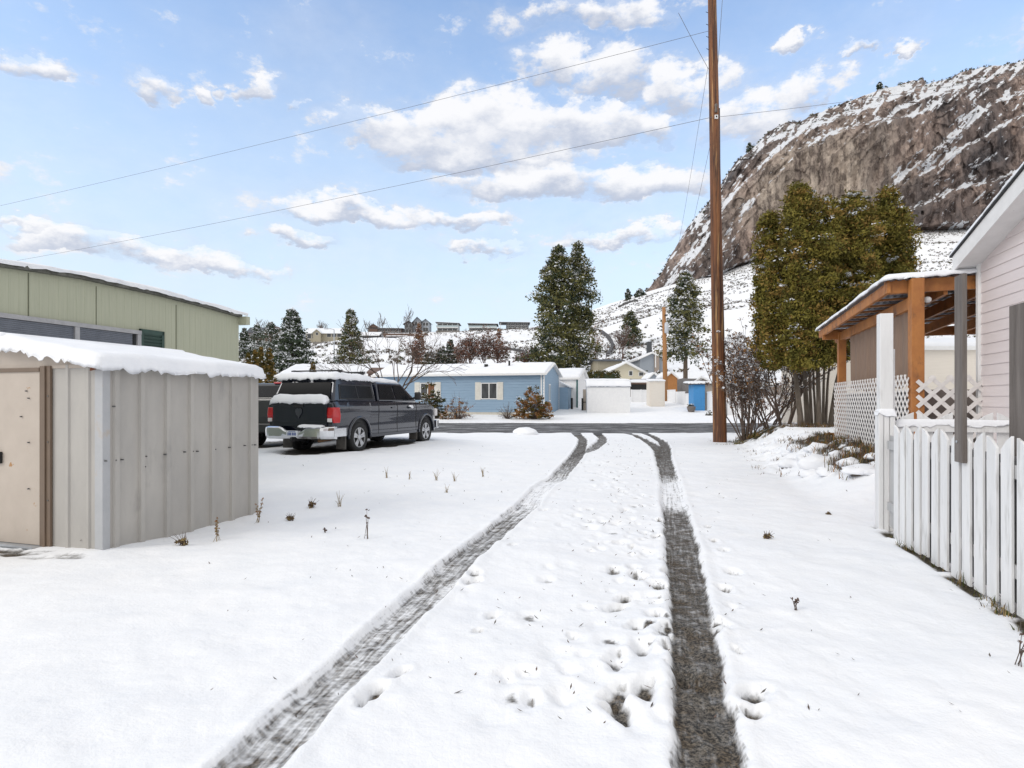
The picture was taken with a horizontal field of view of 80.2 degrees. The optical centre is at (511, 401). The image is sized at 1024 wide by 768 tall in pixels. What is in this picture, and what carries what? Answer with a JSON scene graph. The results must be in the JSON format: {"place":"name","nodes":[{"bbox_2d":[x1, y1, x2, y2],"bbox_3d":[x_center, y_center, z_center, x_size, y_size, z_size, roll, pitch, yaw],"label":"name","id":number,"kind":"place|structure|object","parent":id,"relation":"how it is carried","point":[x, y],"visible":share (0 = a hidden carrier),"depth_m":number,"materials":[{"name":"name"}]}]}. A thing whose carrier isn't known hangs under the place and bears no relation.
{"place":"outdoors","nodes":[
{"label":"outdoors","id":0,"kind":"place"},
{"bbox_2d":[0,229,1023,767],"bbox_3d":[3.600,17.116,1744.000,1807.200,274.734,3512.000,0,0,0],"label":"ground","id":1,"kind":"structure","parent":0,"point":[878,647],"depth_m":3.91,"materials":[{"name":"snow"}]},
{"bbox_2d":[0,258,249,373],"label":"green building","id":2,"kind":"structure","parent":1,"relation":"on","point":[43,300],"depth_m":10.62,"materials":[{"name":"metal"}]},
{"bbox_2d":[0,312,141,345],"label":"window","id":3,"kind":"structure","parent":2,"relation":"in","point":[9,323],"depth_m":9.88,"materials":[{"name":"metal"}]},
{"bbox_2d":[0,332,265,549],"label":"metal shed","id":4,"kind":"structure","parent":1,"relation":"on","point":[104,445],"depth_m":5.98,"materials":[{"name":"metal"}]},
{"bbox_2d":[0,372,39,544],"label":"door","id":5,"kind":"structure","parent":4,"relation":"in","point":[19,459],"depth_m":5.95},
{"bbox_2d":[169,533,188,545],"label":"dry weed","id":6,"kind":"object","parent":1,"relation":"on","point":[182,541],"visible":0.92,"depth_m":5.86,"materials":[{"name":"beige plant"}]},
{"bbox_2d":[239,327,252,358],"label":"conifer tree","id":7,"kind":"object","parent":1,"relation":"on","point":[244,342],"visible":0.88,"depth_m":149.57,"materials":[{"name":"green plant"}]},
{"bbox_2d":[251,349,261,382],"bbox_3d":[-20.314,-1.704,47.964,1.317,4.808,1.161,0,0,30],"label":"arborvitae","id":8,"kind":"object","parent":1,"relation":"on","point":[255,359],"visible":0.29,"depth_m":47.93,"materials":[{"name":"green plant"}]},
{"bbox_2d":[249,323,267,356],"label":"conifer tree","id":9,"kind":"object","parent":1,"relation":"on","point":[256,329],"visible":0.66,"depth_m":169.37,"materials":[{"name":"green plant"}]},
{"bbox_2d":[257,346,271,382],"bbox_3d":[-20.187,-1.929,48.973,1.371,5.066,1.438,0,0,0],"label":"arborvitae","id":10,"kind":"object","parent":1,"relation":"on","point":[262,364],"visible":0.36,"depth_m":48.91,"materials":[{"name":"green plant"}]},
{"bbox_2d":[256,321,279,362],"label":"conifer tree","id":11,"kind":"object","parent":1,"relation":"on","point":[269,330],"visible":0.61,"depth_m":139.31,"materials":[{"name":"green plant"}]},
{"bbox_2d":[258,382,280,444],"bbox_3d":[-6.518,0.400,19.458,1.910,1.900,5.002,0,0,15],"label":"suv","id":12,"kind":"object","parent":1,"relation":"on","point":[267,392],"visible":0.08,"depth_m":17.18,"materials":[{"name":"grey paint"}]},
{"bbox_2d":[265,347,277,382],"bbox_3d":[-19.950,-1.988,49.993,1.303,4.992,1.413,0,0,-29],"label":"arborvitae","id":13,"kind":"object","parent":1,"relation":"on","point":[269,358],"visible":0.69,"depth_m":49.90,"materials":[{"name":"green plant"}]},
{"bbox_2d":[264,307,320,382],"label":"spruce tree","id":14,"kind":"object","parent":1,"relation":"on","point":[293,342],"visible":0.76,"depth_m":76.98,"materials":[{"name":"green plant"}]},
{"bbox_2d":[312,329,321,341],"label":"hill house","id":15,"kind":"structure","parent":1,"relation":"on","point":[317,335],"depth_m":298.00,"materials":[{"name":"beige"}]},
{"bbox_2d":[304,328,342,342],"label":"hill house","id":16,"kind":"structure","parent":1,"relation":"on","point":[327,335],"depth_m":300.00,"materials":[{"name":"beige"}]},
{"bbox_2d":[274,364,400,377],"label":"snow roofed house","id":17,"kind":"structure","parent":1,"relation":"on","point":[352,368],"depth_m":54.71,"materials":[{"name":"grey"}]},
{"bbox_2d":[327,308,371,363],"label":"spruce tree","id":18,"kind":"object","parent":1,"relation":"on","point":[350,316],"visible":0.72,"depth_m":74.41,"materials":[{"name":"green plant"}]},
{"bbox_2d":[265,370,438,450],"bbox_3d":[-4.386,0.270,17.787,2.440,2.160,6.269,0,0,19],"label":"pickup truck","id":19,"kind":"object","parent":1,"relation":"on","point":[354,411],"visible":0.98,"depth_m":15.58,"materials":[{"name":"black paint"}]},
{"bbox_2d":[360,332,383,337],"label":"hill house","id":20,"kind":"structure","parent":1,"relation":"on","point":[371,335],"depth_m":285.00,"materials":[{"name":"white paint"}]},
{"bbox_2d":[366,368,382,377],"bbox_3d":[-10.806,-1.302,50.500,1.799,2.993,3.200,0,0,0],"label":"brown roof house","id":21,"kind":"structure","parent":1,"relation":"on","point":[369,372],"depth_m":49.07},
{"bbox_2d":[366,327,403,332],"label":"modern house","id":22,"kind":"structure","parent":1,"relation":"on","point":[395,330],"depth_m":325.96,"materials":[{"name":"grey"}]},
{"bbox_2d":[309,318,469,388],"bbox_3d":[-7.044,-1.667,34.093,9.585,6.354,7.778,0,0,0],"label":"bare tree","id":23,"kind":"object","parent":1,"relation":"on","point":[411,367],"visible":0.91,"depth_m":33.46,"materials":[{"name":"brown plant"}]},
{"bbox_2d":[383,333,427,337],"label":"retaining wall","id":24,"kind":"structure","parent":1,"relation":"on","point":[408,334],"depth_m":300.00,"materials":[{"name":"brown"}]},
{"bbox_2d":[403,321,412,332],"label":"hill house","id":25,"kind":"structure","parent":1,"relation":"on","point":[409,323],"depth_m":321.98,"materials":[{"name":"grey"}]},
{"bbox_2d":[401,336,427,364],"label":"leafless tree","id":26,"kind":"object","parent":1,"relation":"on","point":[416,348],"visible":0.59,"depth_m":115.79,"materials":[{"name":"brown plant"}]},
{"bbox_2d":[411,322,425,364],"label":"larch tree","id":27,"kind":"object","parent":1,"relation":"on","point":[418,332],"visible":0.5,"depth_m":129.66,"materials":[{"name":"brown plant"}]},
{"bbox_2d":[421,319,430,331],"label":"hill house","id":28,"kind":"structure","parent":1,"relation":"on","point":[426,324],"depth_m":325.00,"materials":[{"name":"grey"}]},
{"bbox_2d":[417,380,437,412],"bbox_3d":[-5.351,-0.175,38.647,1.492,2.623,1.777,0,0,0],"label":"shrub","id":29,"kind":"object","parent":1,"relation":"on","point":[428,396],"visible":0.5,"depth_m":38.39,"materials":[{"name":"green plant"}]},
{"bbox_2d":[422,350,436,364],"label":"conifer tree","id":30,"kind":"object","parent":1,"relation":"on","point":[432,361],"visible":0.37,"depth_m":115.45,"materials":[{"name":"green plant"}]},
{"bbox_2d":[425,390,447,418],"bbox_3d":[-4.815,0.124,38.860,1.687,2.006,1.458,0,0,0],"label":"shrub","id":31,"kind":"object","parent":1,"relation":"on","point":[439,406],"visible":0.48,"depth_m":38.69,"materials":[{"name":"green plant"}]},
{"bbox_2d":[436,347,453,363],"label":"conifer tree","id":32,"kind":"object","parent":1,"relation":"on","point":[442,356],"visible":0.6,"depth_m":117.35,"materials":[{"name":"green plant"}]},
{"bbox_2d":[435,322,460,332],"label":"modern house","id":33,"kind":"structure","parent":1,"relation":"on","point":[441,327],"depth_m":321.86,"materials":[{"name":"white paint"}]},
{"bbox_2d":[446,339,456,363],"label":"conifer tree","id":34,"kind":"object","parent":1,"relation":"on","point":[450,348],"visible":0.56,"depth_m":119.43,"materials":[{"name":"green plant"}]},
{"bbox_2d":[442,393,473,418],"bbox_3d":[-3.472,0.243,38.441,2.384,1.807,2.389,0,0,0],"label":"shrub","id":35,"kind":"object","parent":1,"relation":"on","point":[457,414],"visible":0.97,"depth_m":38.24,"materials":[{"name":"brown plant"}]},
{"bbox_2d":[447,333,478,363],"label":"leafless tree","id":36,"kind":"object","parent":1,"relation":"on","point":[462,353],"visible":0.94,"depth_m":109.43,"materials":[{"name":"brown plant"}]},
{"bbox_2d":[458,330,484,363],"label":"leafless tree","id":37,"kind":"object","parent":1,"relation":"on","point":[474,354],"visible":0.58,"depth_m":111.18,"materials":[{"name":"brown plant"}]},
{"bbox_2d":[371,361,572,414],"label":"blue house","id":38,"kind":"structure","parent":1,"relation":"on","point":[485,388],"depth_m":42.52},
{"bbox_2d":[420,383,434,398],"bbox_3d":[-5.997,-0.732,43.273,1.150,1.172,0.040,0,0,16],"label":"window","id":39,"kind":"structure","parent":38,"relation":"in","point":[421,384],"depth_m":43.31,"materials":[{"name":"glass"}]},
{"bbox_2d":[481,383,496,398],"bbox_3d":[-1.585,-0.711,42.021,1.203,1.142,0.040,0,0,16],"label":"window","id":40,"kind":"structure","parent":38,"relation":"in","point":[488,390],"depth_m":42.01,"materials":[{"name":"white paint"}]},
{"bbox_2d":[467,323,498,330],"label":"modern house","id":41,"kind":"structure","parent":1,"relation":"on","point":[475,326],"depth_m":323.94,"materials":[{"name":"white paint"}]},
{"bbox_2d":[469,325,501,362],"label":"leafless tree","id":42,"kind":"object","parent":1,"relation":"on","point":[490,339],"visible":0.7,"depth_m":113.26,"materials":[{"name":"brown plant"}]},
{"bbox_2d":[480,339,512,362],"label":"leafless tree","id":43,"kind":"object","parent":1,"relation":"on","point":[500,350],"visible":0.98,"depth_m":113.52,"materials":[{"name":"brown plant"}]},
{"bbox_2d":[494,328,503,346],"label":"larch tree","id":44,"kind":"object","parent":1,"relation":"on","point":[499,334],"visible":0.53,"depth_m":199.57,"materials":[{"name":"brown plant"}]},
{"bbox_2d":[496,403,518,418],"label":"shrub","id":45,"kind":"object","parent":1,"relation":"on","point":[507,416],"visible":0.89,"depth_m":38.49,"materials":[{"name":"brown plant"}]},
{"bbox_2d":[499,322,529,328],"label":"modern house","id":46,"kind":"structure","parent":1,"relation":"on","point":[509,325],"depth_m":325.96,"materials":[{"name":"white paint"}]},
{"bbox_2d":[513,427,537,434],"bbox_3d":[0.576,1.394,25.569,1.082,0.610,0.827,0,0,0],"label":"boulder","id":47,"kind":"object","parent":1,"relation":"on","point":[526,431],"visible":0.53,"depth_m":25.39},
{"bbox_2d":[517,345,545,362],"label":"shrub","id":48,"kind":"object","parent":1,"relation":"on","point":[526,355],"visible":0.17,"depth_m":99.47,"materials":[{"name":"brown plant"}]},
{"bbox_2d":[511,385,554,418],"bbox_3d":[1.303,0.028,38.306,2.750,2.254,2.659,0,0,0],"label":"shrub","id":49,"kind":"object","parent":1,"relation":"on","point":[531,411],"visible":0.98,"depth_m":37.93,"materials":[{"name":"brown plant"}]},
{"bbox_2d":[513,244,600,369],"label":"pine tree","id":50,"kind":"object","parent":1,"relation":"on","point":[560,290],"visible":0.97,"depth_m":93.57,"materials":[{"name":"green plant"}]},
{"bbox_2d":[559,368,588,407],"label":"white building","id":51,"kind":"structure","parent":1,"relation":"on","point":[574,378],"depth_m":47.08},
{"bbox_2d":[581,389,585,409],"bbox_3d":[5.414,-0.085,45.300,0.500,1.600,0.400,0,0,0],"label":"utility box","id":52,"kind":"object","parent":1,"relation":"on","point":[583,403],"visible":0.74,"depth_m":45.20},
{"bbox_2d":[565,240,605,369],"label":"pine tree","id":53,"kind":"object","parent":1,"relation":"on","point":[576,260],"visible":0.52,"depth_m":98.01,"materials":[{"name":"green plant"}]},
{"bbox_2d":[591,327,613,356],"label":"road barrier","id":54,"kind":"object","parent":1,"relation":"on","point":[609,338],"visible":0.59,"depth_m":176.31,"materials":[{"name":"stone"}]},
{"bbox_2d":[586,369,620,378],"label":"hedge","id":55,"kind":"object","parent":1,"relation":"on","point":[598,374],"visible":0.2,"depth_m":54.60,"materials":[{"name":"green plant"}]},
{"bbox_2d":[588,359,624,370],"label":"house","id":56,"kind":"structure","parent":1,"relation":"on","point":[599,364],"depth_m":86.00,"materials":[{"name":"beige"}]},
{"bbox_2d":[239,229,975,373],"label":"sagebrush","id":57,"kind":"object","parent":1,"relation":"on","point":[534,328],"visible":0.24,"depth_m":239.11,"materials":[{"name":"brown plant"}]},
{"bbox_2d":[585,378,630,412],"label":"white shed","id":58,"kind":"structure","parent":1,"relation":"on","point":[603,395],"depth_m":43.51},
{"bbox_2d":[610,321,636,359],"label":"leafless tree","id":59,"kind":"object","parent":1,"relation":"on","point":[621,341],"visible":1,"depth_m":129.08,"materials":[{"name":"brown plant"}]},
{"bbox_2d":[603,362,647,379],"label":"cream house","id":60,"kind":"structure","parent":1,"relation":"on","point":[628,370],"depth_m":72.00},
{"bbox_2d":[619,310,644,345],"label":"pine tree","id":61,"kind":"object","parent":1,"relation":"on","point":[633,322],"visible":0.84,"depth_m":163.67,"materials":[{"name":"green plant"}]},
{"bbox_2d":[631,389,646,401],"bbox_3d":[10.771,-0.338,51.020,1.610,1.300,0.120,0,0,0],"label":"white fence","id":62,"kind":"object","parent":1,"relation":"on","point":[640,395],"visible":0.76,"depth_m":51.00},
{"bbox_2d":[630,379,647,396],"bbox_3d":[11.848,-0.342,58.000,2.204,3.506,4.200,0,0,0],"label":"carport","id":63,"kind":"object","parent":1,"relation":"on","point":[637,384],"visible":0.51,"depth_m":55.95,"materials":[{"name":"white"}]},
{"bbox_2d":[634,288,646,297],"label":"conifer tree","id":64,"kind":"object","parent":1,"relation":"on","point":[639,292],"visible":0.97,"depth_m":393.28,"materials":[{"name":"green plant"}]},
{"bbox_2d":[627,342,662,372],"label":"grey house","id":65,"kind":"structure","parent":1,"relation":"on","point":[645,362],"depth_m":88.00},
{"bbox_2d":[641,351,657,378],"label":"snowy hut","id":66,"kind":"object","parent":1,"relation":"on","point":[652,375],"visible":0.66,"depth_m":66.00,"materials":[{"name":"grey"}]},
{"bbox_2d":[646,379,665,406],"bbox_3d":[11.343,-0.669,48.042,1.330,2.250,1.235,0,0,0],"label":"storage locker","id":67,"kind":"object","parent":1,"relation":"on","point":[655,392],"visible":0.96,"depth_m":47.48,"materials":[{"name":"beige"}]},
{"bbox_2d":[630,378,695,392],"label":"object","id":68,"kind":"object","parent":1,"relation":"on","point":[681,386],"visible":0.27,"depth_m":59.20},
{"bbox_2d":[662,307,668,400],"bbox_3d":[13.097,-3.914,51.867,0.520,8.270,0.706,0,0,0],"label":"utility pole","id":69,"kind":"object","parent":1,"relation":"on","point":[665,327],"visible":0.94,"depth_m":51.84,"materials":[{"name":"brown wood"}]},
{"bbox_2d":[656,371,678,390],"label":"wooden shed","id":70,"kind":"structure","parent":1,"relation":"on","point":[672,377],"depth_m":57.00,"materials":[{"name":"orange wood"}]},
{"bbox_2d":[667,390,688,405],"bbox_3d":[13.612,-0.157,49.273,0.120,1.668,5.559,0,0,-8],"label":"white fence","id":71,"kind":"object","parent":1,"relation":"on","point":[681,397],"visible":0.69,"depth_m":49.51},
{"bbox_2d":[653,269,711,377],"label":"pine tree","id":72,"kind":"object","parent":1,"relation":"on","point":[687,307],"visible":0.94,"depth_m":69.28,"materials":[{"name":"green plant"}]},
{"bbox_2d":[683,381,711,410],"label":"blue shed","id":73,"kind":"structure","parent":1,"relation":"on","point":[698,390],"depth_m":45.00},
{"bbox_2d":[706,391,712,413],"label":"white wall","id":74,"kind":"structure","parent":1,"relation":"on","point":[709,401],"depth_m":43.91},
{"bbox_2d":[706,0,726,441],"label":"utility pole","id":75,"kind":"object","parent":1,"relation":"on","point":[718,395],"visible":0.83,"depth_m":20.75,"materials":[{"name":"brown wood"}]},
{"bbox_2d":[1,31,707,205],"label":"power line","id":76,"kind":"object","parent":75,"relation":"attached to","point":[388,112],"visible":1,"depth_m":25.78,"materials":[{"name":"metal"}]},
{"bbox_2d":[17,117,711,260],"bbox_3d":[-25.319,-9.445,36.375,71.501,0.520,0.015,0,0,26],"label":"power line","id":77,"kind":"object","parent":75,"relation":"attached to","point":[407,183],"visible":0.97,"depth_m":25.83,"materials":[{"name":"metal"}]},
{"bbox_2d":[721,74,1019,116],"bbox_3d":[17.704,-13.249,25.375,23.349,7.114,0.013,0,0,-23],"label":"power line","id":78,"kind":"object","parent":75,"relation":"attached to","point":[868,98],"visible":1,"depth_m":23.59,"materials":[{"name":"metal"}]},
{"bbox_2d":[695,375,780,395],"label":"grey low house","id":79,"kind":"structure","parent":1,"relation":"on","point":[703,378],"depth_m":51.13,"materials":[{"name":"beige"}]},
{"bbox_2d":[712,422,792,444],"bbox_3d":[8.028,1.054,20.065,3.514,0.772,3.489,0,0,-33],"label":"lawn patch","id":80,"kind":"object","parent":1,"relation":"on","point":[749,436],"visible":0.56,"depth_m":20.05,"materials":[{"name":"brown plant"}]},
{"bbox_2d":[726,395,780,414],"bbox_3d":[18.519,0.375,42.517,7.792,1.600,0.120,0,0,-7],"label":"white fence","id":81,"kind":"object","parent":1,"relation":"on","point":[728,410],"visible":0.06,"depth_m":42.22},
{"bbox_2d":[691,317,821,440],"bbox_3d":[7.746,-0.887,20.476,4.815,4.644,3.807,0,0,-34],"label":"bare shrub","id":82,"kind":"object","parent":1,"relation":"on","point":[742,394],"visible":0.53,"depth_m":20.39,"materials":[{"name":"brown plant"}]},
{"bbox_2d":[726,373,792,431],"bbox_3d":[10.431,0.121,25.471,3.278,2.818,4.120,0,0,41],"label":"bare shrub","id":83,"kind":"object","parent":1,"relation":"on","point":[777,399],"visible":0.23,"depth_m":25.48,"materials":[{"name":"brown plant"}]},
{"bbox_2d":[698,338,826,428],"bbox_3d":[8.871,-0.595,21.101,3.820,3.226,4.599,0,0,0],"label":"bare shrub","id":84,"kind":"object","parent":1,"relation":"on","point":[764,424],"visible":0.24,"depth_m":20.02,"materials":[{"name":"brown plant"}]},
{"bbox_2d":[761,443,780,452],"bbox_3d":[6.513,1.191,14.960,0.639,0.346,0.461,0,0,-32],"label":"rock","id":85,"kind":"object","parent":1,"relation":"on","point":[771,447],"visible":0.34,"depth_m":14.90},
{"bbox_2d":[702,329,849,425],"bbox_3d":[8.750,-1.442,19.622,4.483,4.677,3.082,0,0,31],"label":"bare shrub","id":86,"kind":"object","parent":1,"relation":"on","point":[776,384],"visible":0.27,"depth_m":19.48,"materials":[{"name":"brown plant"}]},
{"bbox_2d":[777,458,797,468],"bbox_3d":[5.633,1.253,12.102,0.734,0.269,0.424,0,0,0],"label":"rock","id":87,"kind":"object","parent":1,"relation":"on","point":[787,463],"visible":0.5,"depth_m":11.96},
{"bbox_2d":[791,433,814,440],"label":"rock","id":88,"kind":"object","parent":1,"relation":"on","point":[805,435],"visible":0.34,"depth_m":13.91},
{"bbox_2d":[798,469,815,477],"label":"rock","id":89,"kind":"object","parent":1,"relation":"on","point":[805,473],"visible":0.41,"depth_m":10.30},
{"bbox_2d":[744,420,874,479],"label":"leaf litter","id":90,"kind":"object","parent":1,"relation":"on","point":[860,444],"visible":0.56,"depth_m":11.23,"materials":[{"name":"plant"}]},
{"bbox_2d":[803,442,830,452],"bbox_3d":[6.044,0.939,11.901,0.663,0.285,0.384,0,0,0],"label":"rock","id":91,"kind":"object","parent":1,"relation":"on","point":[809,448],"visible":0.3,"depth_m":11.79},
{"bbox_2d":[797,453,841,469],"bbox_3d":[5.395,1.090,10.466,0.832,0.402,0.588,0,0,-29],"label":"rock","id":92,"kind":"object","parent":1,"relation":"on","point":[811,461],"visible":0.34,"depth_m":10.38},
{"bbox_2d":[815,465,841,476],"bbox_3d":[5.149,1.157,9.772,0.479,0.249,0.350,0,0,34],"label":"rock","id":93,"kind":"object","parent":1,"relation":"on","point":[821,471],"visible":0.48,"depth_m":9.72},
{"bbox_2d":[745,179,923,425],"bbox_3d":[9.584,-2.785,18.057,4.780,7.684,3.286,0,0,0],"label":"cedar tree","id":94,"kind":"object","parent":1,"relation":"on","point":[819,262],"visible":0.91,"depth_m":17.36,"materials":[{"name":"green plant"}]},
{"bbox_2d":[836,457,859,465],"bbox_3d":[5.321,0.984,9.579,0.397,0.219,0.348,0,0,0],"label":"rock","id":95,"kind":"object","parent":1,"relation":"on","point":[850,460],"visible":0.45,"depth_m":9.51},
{"bbox_2d":[841,464,874,476],"bbox_3d":[5.163,1.049,8.971,0.619,0.246,0.390,0,0,0],"label":"rock","id":96,"kind":"object","parent":1,"relation":"on","point":[851,470],"visible":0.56,"depth_m":8.89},
{"bbox_2d":[781,337,975,422],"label":"cream building","id":97,"kind":"structure","parent":1,"relation":"on","point":[939,358],"depth_m":22.60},
{"bbox_2d":[874,313,896,530],"bbox_3d":[4.103,0.235,6.679,0.175,2.390,0.169,0,0,16],"label":"gate post","id":98,"kind":"object","parent":1,"relation":"on","point":[885,413],"visible":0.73,"depth_m":6.63,"materials":[{"name":"paint"}]},
{"bbox_2d":[895,412,1008,453],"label":"snow","id":99,"kind":"structure","parent":1,"relation":"on","point":[989,425],"depth_m":6.50,"materials":[{"name":"snow"}]},
{"bbox_2d":[887,425,1023,618],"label":"picket fence","id":100,"kind":"object","parent":1,"relation":"on","point":[944,509],"visible":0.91,"depth_m":4.68,"materials":[{"name":"paint"}]},
{"bbox_2d":[954,273,966,462],"bbox_3d":[3.482,-0.253,4.727,0.042,1.455,0.150,0,0,16],"label":"wooden post","id":101,"kind":"object","parent":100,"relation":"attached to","point":[960,368],"visible":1,"depth_m":4.69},
{"bbox_2d":[889,536,1023,632],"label":"grass strip","id":102,"kind":"object","parent":1,"relation":"on","point":[1003,611],"visible":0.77,"depth_m":4.26,"materials":[{"name":"brown plant"}]},
{"bbox_2d":[949,162,1023,443],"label":"pink house","id":103,"kind":"structure","parent":1,"relation":"on","point":[989,246],"depth_m":7.87,"materials":[{"name":"wood"}]},
{"bbox_2d":[815,268,982,448],"bbox_3d":[7.913,-0.502,10.469,4.034,2.905,4.905,0,0,16],"label":"porch","id":104,"kind":"object","parent":103,"relation":"attached to","point":[919,306],"visible":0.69,"depth_m":9.60,"materials":[{"name":"brown wood"}]},
{"bbox_2d":[1009,302,1023,455],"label":"post","id":105,"kind":"object","parent":103,"relation":"attached to","point":[1016,371],"visible":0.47,"depth_m":4.25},
{"bbox_2d":[1014,633,1023,666],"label":"dry weed","id":106,"kind":"object","parent":1,"relation":"on","point":[1021,651],"visible":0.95,"depth_m":3.23,"materials":[{"name":"brown plant"}]},
{"bbox_2d":[0,0,1023,338],"label":"sky","id":107,"kind":"structure","parent":0,"point":[93,92],"materials":[{"name":"blue"}]},
{"bbox_2d":[431,423,770,434],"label":"road","id":108,"kind":"structure","parent":0,"point":[601,428],"depth_m":31.34,"materials":[{"name":"asphalt"}]},
{"bbox_2d":[209,440,1009,724],"bbox_3d":[2.399,1.065,12.298,26.372,0.683,19.383,0,0,0],"label":"debris","id":109,"kind":"object","parent":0,"point":[595,607],"visible":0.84,"depth_m":3.78,"materials":[{"name":"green plant"}]},
{"bbox_2d":[645,61,1023,291],"bbox_3d":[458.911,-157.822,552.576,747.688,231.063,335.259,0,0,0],"label":"cliff","id":110,"kind":"structure","parent":0,"point":[947,158],"depth_m":405.79,"materials":[{"name":"stone"}]},
{"bbox_2d":[644,59,1023,290],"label":"cliff brush","id":111,"kind":"object","parent":110,"relation":"on","point":[899,83],"visible":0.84,"depth_m":448.11,"materials":[{"name":"brown plant"}]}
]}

